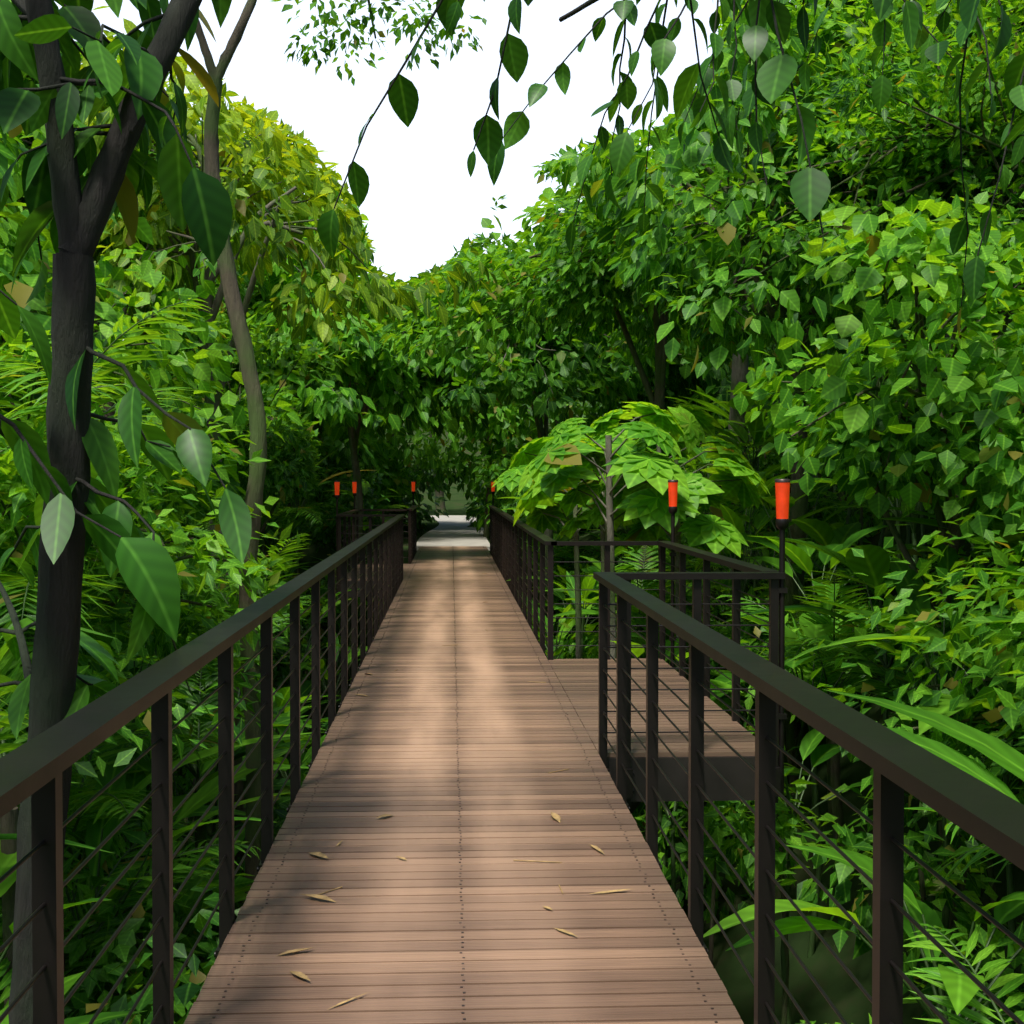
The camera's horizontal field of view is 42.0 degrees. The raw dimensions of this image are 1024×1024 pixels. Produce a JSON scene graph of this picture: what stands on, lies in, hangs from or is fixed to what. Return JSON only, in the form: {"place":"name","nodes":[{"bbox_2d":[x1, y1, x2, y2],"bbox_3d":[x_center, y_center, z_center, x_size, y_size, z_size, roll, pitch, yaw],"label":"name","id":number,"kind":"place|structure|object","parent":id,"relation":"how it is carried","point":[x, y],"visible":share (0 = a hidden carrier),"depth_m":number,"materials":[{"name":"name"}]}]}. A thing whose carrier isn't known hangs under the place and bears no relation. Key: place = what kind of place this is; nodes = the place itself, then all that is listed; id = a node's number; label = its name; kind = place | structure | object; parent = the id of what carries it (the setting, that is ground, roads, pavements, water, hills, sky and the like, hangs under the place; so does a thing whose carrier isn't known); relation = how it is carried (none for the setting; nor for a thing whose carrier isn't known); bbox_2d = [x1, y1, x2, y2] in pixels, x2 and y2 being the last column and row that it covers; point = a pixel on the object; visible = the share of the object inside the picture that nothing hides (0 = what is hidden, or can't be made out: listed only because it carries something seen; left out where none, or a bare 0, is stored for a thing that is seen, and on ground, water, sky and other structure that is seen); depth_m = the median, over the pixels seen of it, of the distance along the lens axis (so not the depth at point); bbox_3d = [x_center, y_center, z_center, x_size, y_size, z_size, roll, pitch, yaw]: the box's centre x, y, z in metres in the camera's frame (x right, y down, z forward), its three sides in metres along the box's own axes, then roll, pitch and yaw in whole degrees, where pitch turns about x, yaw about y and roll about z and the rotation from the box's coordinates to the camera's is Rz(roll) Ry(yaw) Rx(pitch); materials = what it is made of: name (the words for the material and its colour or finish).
{"place":"outdoors","nodes":[
{"label":"outdoors","id":0,"kind":"place"},
{"bbox_2d":[54,0,790,290],"label":"sky","id":1,"kind":"structure","parent":0,"point":[422,200],"materials":[{"name":"white"}]},
{"bbox_2d":[0,336,1023,1023],"bbox_3d":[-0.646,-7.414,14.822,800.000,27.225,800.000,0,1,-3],"label":"terrain","id":2,"kind":"structure","parent":0,"point":[844,992],"depth_m":12.76,"materials":[{"name":"green plant"}]},
{"bbox_2d":[0,84,153,410],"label":"tree","id":3,"kind":"object","parent":2,"relation":"on","point":[24,286],"visible":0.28,"depth_m":9.76,"materials":[{"name":"green plant"}]},
{"bbox_2d":[3,33,159,301],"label":"tree","id":4,"kind":"object","parent":2,"relation":"on","point":[118,57],"depth_m":19.98,"materials":[{"name":"green plant"}]},
{"bbox_2d":[0,0,167,300],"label":"tree","id":5,"kind":"object","parent":2,"relation":"on","point":[27,142],"visible":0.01,"depth_m":16.69,"materials":[{"name":"green plant"}]},
{"bbox_2d":[33,301,178,388],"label":"tree","id":6,"kind":"object","parent":2,"relation":"on","point":[144,333],"depth_m":39.51,"materials":[{"name":"green plant"}]},
{"bbox_2d":[0,0,251,1023],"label":"forked tree","id":7,"kind":"object","parent":2,"relation":"on","point":[78,506],"visible":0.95,"depth_m":4.39,"materials":[{"name":"green plant"}]},
{"bbox_2d":[0,202,301,525],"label":"tree","id":8,"kind":"object","parent":2,"relation":"on","point":[189,367],"visible":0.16,"depth_m":12.60,"materials":[{"name":"green plant"}]},
{"bbox_2d":[0,329,302,804],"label":"shrub","id":9,"kind":"object","parent":2,"relation":"on","point":[148,474],"visible":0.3,"depth_m":9.00,"materials":[{"name":"green plant"}]},
{"bbox_2d":[0,450,408,1023],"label":"understory shrubs","id":10,"kind":"object","parent":2,"relation":"on","point":[90,994],"visible":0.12,"depth_m":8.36,"materials":[{"name":"green plant"}]},
{"bbox_2d":[148,86,274,421],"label":"tree","id":11,"kind":"object","parent":2,"relation":"on","point":[200,121],"depth_m":32.84,"materials":[{"name":"green plant"}]},
{"bbox_2d":[103,353,333,444],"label":"tree","id":12,"kind":"object","parent":2,"relation":"on","point":[173,380],"depth_m":43.23,"materials":[{"name":"green plant"}]},
{"bbox_2d":[93,124,371,560],"bbox_3d":[-8.385,-2.495,27.125,11.039,11.370,10.456,-1,1,-23],"label":"tree","id":13,"kind":"object","parent":2,"relation":"on","point":[264,291],"visible":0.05,"depth_m":27.24,"materials":[{"name":"green plant"}]},
{"bbox_2d":[112,296,359,540],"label":"tree","id":14,"kind":"object","parent":2,"relation":"on","point":[291,468],"visible":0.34,"depth_m":21.49,"materials":[{"name":"green plant"}]},
{"bbox_2d":[147,252,354,542],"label":"tree","id":15,"kind":"object","parent":2,"relation":"on","point":[233,381],"visible":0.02,"depth_m":30.08,"materials":[{"name":"green plant"}]},
{"bbox_2d":[0,6,509,825],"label":"tree","id":16,"kind":"object","parent":2,"relation":"on","point":[274,214],"visible":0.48,"depth_m":17.14,"materials":[{"name":"green plant"}]},
{"bbox_2d":[126,96,458,324],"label":"tree","id":17,"kind":"object","parent":2,"relation":"on","point":[284,128],"visible":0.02,"depth_m":31.69,"materials":[{"name":"green plant"}]},
{"bbox_2d":[144,379,465,506],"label":"tree","id":18,"kind":"object","parent":2,"relation":"on","point":[419,476],"visible":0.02,"depth_m":40.54,"materials":[{"name":"green plant"}]},
{"bbox_2d":[141,0,486,901],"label":"sinuous tree","id":19,"kind":"object","parent":2,"relation":"on","point":[245,352],"visible":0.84,"depth_m":9.90,"materials":[{"name":"brown plant"}]},
{"bbox_2d":[300,200,384,278],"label":"tree","id":20,"kind":"object","parent":2,"relation":"on","point":[372,259],"depth_m":44.45,"materials":[{"name":"green plant"}]},
{"bbox_2d":[229,190,502,704],"bbox_3d":[-2.793,-1.278,26.543,5.477,10.709,7.511,0,1,-3],"label":"tree","id":21,"kind":"object","parent":2,"relation":"on","point":[356,407],"visible":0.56,"depth_m":24.62,"materials":[{"name":"green plant"}]},
{"bbox_2d":[337,269,486,513],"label":"tree","id":22,"kind":"object","parent":2,"relation":"on","point":[393,275],"visible":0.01,"depth_m":40.95,"materials":[{"name":"green plant"}]},
{"bbox_2d":[417,515,489,550],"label":"concrete path","id":23,"kind":"structure","parent":2,"relation":"on","point":[452,530],"depth_m":38.22,"materials":[{"name":"grey concrete"}]},
{"bbox_2d":[220,292,699,544],"bbox_3d":[-1.490,-3.002,36.428,14.685,8.702,5.894,0,1,-3],"label":"tree","id":24,"kind":"object","parent":2,"relation":"on","point":[513,429],"visible":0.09,"depth_m":35.52,"materials":[{"name":"green plant"}]},
{"bbox_2d":[429,298,532,514],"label":"tree","id":25,"kind":"object","parent":2,"relation":"on","point":[442,507],"depth_m":62.64,"materials":[{"name":"green plant"}]},
{"bbox_2d":[406,194,572,505],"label":"tree","id":26,"kind":"object","parent":2,"relation":"on","point":[486,242],"depth_m":41.19,"materials":[{"name":"green plant"}]},
{"bbox_2d":[0,296,1023,1023],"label":"palm plants","id":27,"kind":"object","parent":2,"relation":"on","point":[104,752],"visible":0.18,"depth_m":9.10,"materials":[{"name":"green plant"}]},
{"bbox_2d":[357,218,694,655],"bbox_3d":[0.466,-0.614,25.674,6.706,9.915,6.195,0,1,-3],"label":"tree","id":28,"kind":"object","parent":2,"relation":"on","point":[555,368],"visible":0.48,"depth_m":23.89,"materials":[{"name":"green plant"}]},
{"bbox_2d":[133,246,926,573],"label":"understory bank","id":29,"kind":"structure","parent":2,"relation":"on","point":[337,448],"depth_m":34.08,"materials":[{"name":"green plant"}]},
{"bbox_2d":[348,581,754,813],"bbox_3d":[-0.563,4.683,14.602,3.094,6.973,33.036,0,1,-5],"label":"beam","id":30,"kind":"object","parent":2,"relation":"on","point":[737,773],"visible":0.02,"depth_m":7.39,"materials":[{"name":"wood"}]},
{"bbox_2d":[184,546,754,1023],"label":"boardwalk deck","id":31,"kind":"structure","parent":30,"relation":"on","point":[456,732],"depth_m":5.34,"materials":[{"name":"brown wood"}]},
{"bbox_2d":[0,505,417,1023],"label":"railing","id":32,"kind":"object","parent":31,"relation":"on","point":[34,768],"visible":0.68,"depth_m":3.72,"materials":[{"name":"metal"}]},
{"bbox_2d":[334,481,339,592],"bbox_3d":[-2.696,0.401,20.563,0.086,1.766,0.086,0,1,-3],"label":"torch","id":33,"kind":"object","parent":32,"relation":"attached to","point":[337,484],"visible":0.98,"depth_m":20.54,"materials":[{"name":"paint"}]},
{"bbox_2d":[352,481,356,508],"bbox_3d":[-2.864,0.317,24.259,0.086,1.766,0.086,0,1,-3],"label":"lamp post","id":34,"kind":"object","parent":32,"relation":"attached to","point":[354,486],"visible":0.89,"depth_m":24.21,"materials":[{"name":"paint"}]},
{"bbox_2d":[411,481,414,504],"bbox_3d":[-2.101,0.223,28.396,0.086,1.766,0.086,0,1,-3],"label":"lamp post","id":35,"kind":"object","parent":32,"relation":"attached to","point":[413,487],"visible":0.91,"depth_m":28.35,"materials":[{"name":"paint"}]},
{"bbox_2d":[277,571,628,1009],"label":"fallen leaves","id":36,"kind":"object","parent":31,"relation":"on","point":[557,817],"visible":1,"depth_m":4.86,"materials":[{"name":"beige plant"}]},
{"bbox_2d":[488,505,1023,1023],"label":"railing","id":37,"kind":"object","parent":30,"relation":"on","point":[986,815],"visible":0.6,"depth_m":3.60,"materials":[{"name":"metal"}]},
{"bbox_2d":[491,481,494,505],"bbox_3d":[-0.401,0.227,28.223,0.086,1.766,0.086,0,1,-3],"label":"lamp post","id":38,"kind":"object","parent":37,"relation":"attached to","point":[492,490],"visible":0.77,"depth_m":28.19,"materials":[{"name":"paint"}]},
{"bbox_2d":[668,480,677,667],"bbox_3d":[1.330,0.617,11.039,0.086,1.766,0.086,0,1,-3],"label":"torch","id":39,"kind":"object","parent":37,"relation":"attached to","point":[672,491],"visible":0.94,"depth_m":11.01,"materials":[{"name":"paint"}]},
{"bbox_2d":[775,479,789,795],"bbox_3d":[1.496,0.699,7.393,0.086,1.766,0.086,0,1,-3],"label":"torch","id":40,"kind":"object","parent":37,"relation":"attached to","point":[782,489],"visible":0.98,"depth_m":7.37,"materials":[{"name":"paint"}]},
{"bbox_2d":[549,401,603,423],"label":"tree","id":41,"kind":"object","parent":2,"relation":"on","point":[581,403],"visible":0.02,"depth_m":63.20,"materials":[{"name":"green plant"}]},
{"bbox_2d":[351,72,877,630],"bbox_3d":[2.426,-1.330,20.569,6.646,10.919,8.873,-1,2,-41],"label":"tree","id":42,"kind":"object","parent":2,"relation":"on","point":[583,278],"visible":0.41,"depth_m":20.32,"materials":[{"name":"green plant"}]},
{"bbox_2d":[450,161,781,432],"bbox_3d":[2.530,-3.905,32.663,8.262,8.862,8.310,0,1,-3],"label":"tree","id":43,"kind":"object","parent":2,"relation":"on","point":[717,378],"visible":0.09,"depth_m":31.45,"materials":[{"name":"green plant"}]},
{"bbox_2d":[492,401,769,903],"bbox_3d":[1.266,1.890,15.123,2.950,6.315,6.182,0,1,-3],"label":"small tree","id":44,"kind":"object","parent":2,"relation":"on","point":[624,473],"visible":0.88,"depth_m":13.50,"materials":[{"name":"green plant"}]},
{"bbox_2d":[527,211,801,389],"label":"tree","id":45,"kind":"object","parent":2,"relation":"on","point":[728,316],"visible":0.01,"depth_m":38.71,"materials":[{"name":"green plant"}]},
{"bbox_2d":[317,0,1023,336],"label":"branches","id":46,"kind":"object","parent":2,"relation":"on","point":[810,186],"visible":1,"depth_m":5.93,"materials":[{"name":"green plant"}]},
{"bbox_2d":[532,0,992,556],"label":"tall tree","id":47,"kind":"object","parent":2,"relation":"on","point":[738,370],"visible":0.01,"depth_m":24.93,"materials":[{"name":"green plant"}]},
{"bbox_2d":[501,284,1023,1023],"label":"understory shrubs","id":48,"kind":"object","parent":2,"relation":"on","point":[735,851],"visible":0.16,"depth_m":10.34,"materials":[{"name":"green plant"}]},
{"bbox_2d":[561,0,1023,748],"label":"tree","id":49,"kind":"object","parent":2,"relation":"on","point":[649,256],"visible":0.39,"depth_m":14.60,"materials":[{"name":"green plant"}]},
{"bbox_2d":[636,0,1023,622],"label":"tree","id":50,"kind":"object","parent":2,"relation":"on","point":[913,141],"visible":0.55,"depth_m":13.41,"materials":[{"name":"green plant"}]},
{"bbox_2d":[681,0,1023,153],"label":"tall tree","id":51,"kind":"object","parent":2,"relation":"on","point":[851,3],"visible":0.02,"depth_m":19.02,"materials":[{"name":"green plant"}]},
{"bbox_2d":[733,191,1023,902],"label":"tree","id":52,"kind":"object","parent":2,"relation":"on","point":[933,423],"visible":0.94,"depth_m":9.23,"materials":[{"name":"green plant"}]},
{"bbox_2d":[756,5,1012,337],"bbox_3d":[9.357,-8.275,30.930,11.550,9.651,11.811,0,1,13],"label":"tree","id":53,"kind":"object","parent":2,"relation":"on","point":[947,335],"depth_m":30.30,"materials":[{"name":"green plant"}]},
{"bbox_2d":[796,490,1023,825],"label":"shrub","id":54,"kind":"object","parent":2,"relation":"on","point":[1000,636],"visible":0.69,"depth_m":7.87,"materials":[{"name":"green plant"}]},
{"bbox_2d":[853,26,1023,169],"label":"tall tree","id":55,"kind":"object","parent":2,"relation":"on","point":[917,64],"visible":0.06,"depth_m":14.71,"materials":[{"name":"green plant"}]},
{"bbox_2d":[998,278,1023,413],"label":"tree","id":56,"kind":"object","parent":2,"relation":"on","point":[1006,398],"visible":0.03,"depth_m":11.40,"materials":[{"name":"green plant"}]}
]}

